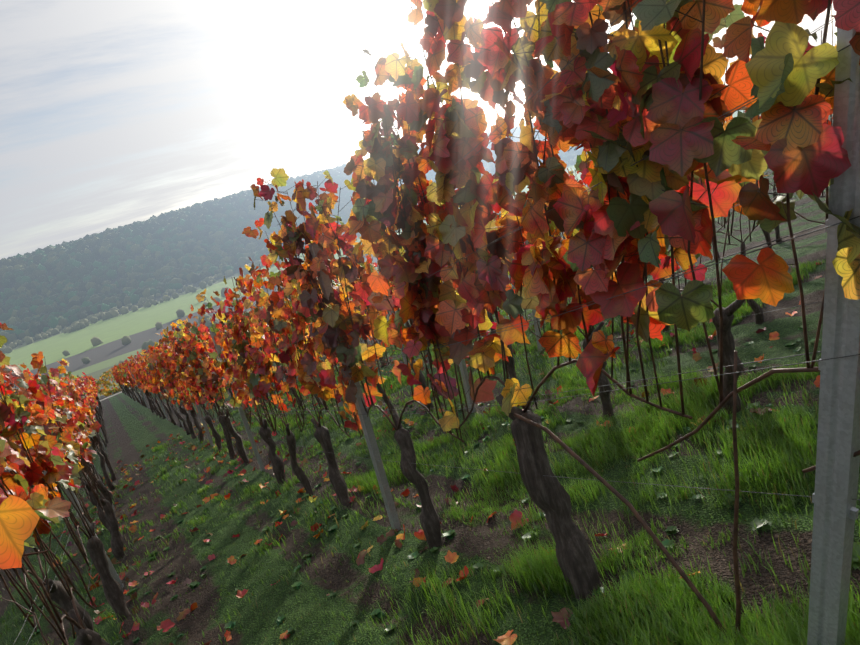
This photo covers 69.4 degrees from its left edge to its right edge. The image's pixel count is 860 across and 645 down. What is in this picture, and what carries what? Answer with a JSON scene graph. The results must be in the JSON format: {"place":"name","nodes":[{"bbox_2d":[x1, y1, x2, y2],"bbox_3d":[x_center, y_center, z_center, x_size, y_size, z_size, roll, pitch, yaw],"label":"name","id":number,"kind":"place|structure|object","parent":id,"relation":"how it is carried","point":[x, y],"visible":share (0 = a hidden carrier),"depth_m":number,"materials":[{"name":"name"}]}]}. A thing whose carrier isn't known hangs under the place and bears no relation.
{"place":"outdoors","nodes":[
{"label":"outdoors","id":0,"kind":"place"},
{"bbox_2d":[100,298,348,400],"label":"farm path","id":1,"kind":"structure","parent":0,"point":[121,391],"depth_m":51.90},
{"bbox_2d":[0,0,836,259],"label":"sky","id":2,"kind":"structure","parent":0,"point":[114,113],"materials":[{"name":"white"}]},
{"bbox_2d":[0,110,859,644],"bbox_3d":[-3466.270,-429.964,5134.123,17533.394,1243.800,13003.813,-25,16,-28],"label":"ground","id":3,"kind":"structure","parent":0,"point":[132,428],"depth_m":4.68,"materials":[{"name":"green plant"}]},
{"bbox_2d":[95,343,169,395],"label":"grapevines","id":4,"kind":"object","parent":3,"relation":"on","point":[106,390],"visible":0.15,"depth_m":54.67,"materials":[{"name":"green plant"}]},
{"bbox_2d":[0,110,740,392],"bbox_3d":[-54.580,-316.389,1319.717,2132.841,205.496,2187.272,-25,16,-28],"label":"forest ridge trees","id":5,"kind":"object","parent":3,"relation":"on","point":[171,264],"visible":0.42,"depth_m":1538.33,"materials":[{"name":"green plant"}]},
{"bbox_2d":[26,262,821,644],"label":"fallen leaves","id":6,"kind":"object","parent":3,"relation":"on","point":[508,638],"visible":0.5,"depth_m":4.90,"materials":[{"name":"red plant"}]},
{"bbox_2d":[0,0,859,644],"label":"vine","id":7,"kind":"object","parent":3,"relation":"on","point":[792,138],"depth_m":2.02,"materials":[{"name":"red plant"}]},
{"bbox_2d":[0,0,859,644],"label":"vine shoots","id":8,"kind":"object","parent":3,"relation":"on","point":[88,472],"visible":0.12,"depth_m":2.31,"materials":[{"name":"brown plant"}]},
{"bbox_2d":[29,325,859,644],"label":"weed rosettes","id":9,"kind":"object","parent":3,"relation":"on","point":[757,523],"visible":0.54,"depth_m":3.80,"materials":[{"name":"green plant"}]},
{"bbox_2d":[62,27,859,644],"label":"trellis posts","id":10,"kind":"object","parent":3,"relation":"on","point":[836,511],"visible":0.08,"depth_m":1.32,"materials":[{"name":"grey metal"}]},
{"bbox_2d":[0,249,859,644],"bbox_3d":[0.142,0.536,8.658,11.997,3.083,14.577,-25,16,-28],"label":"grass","id":11,"kind":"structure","parent":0,"point":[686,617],"depth_m":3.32,"materials":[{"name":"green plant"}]},
{"bbox_2d":[13,0,859,644],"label":"trellis wires","id":12,"kind":"object","parent":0,"point":[573,310],"visible":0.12,"depth_m":1.90,"materials":[{"name":"grey metal"}]}
]}

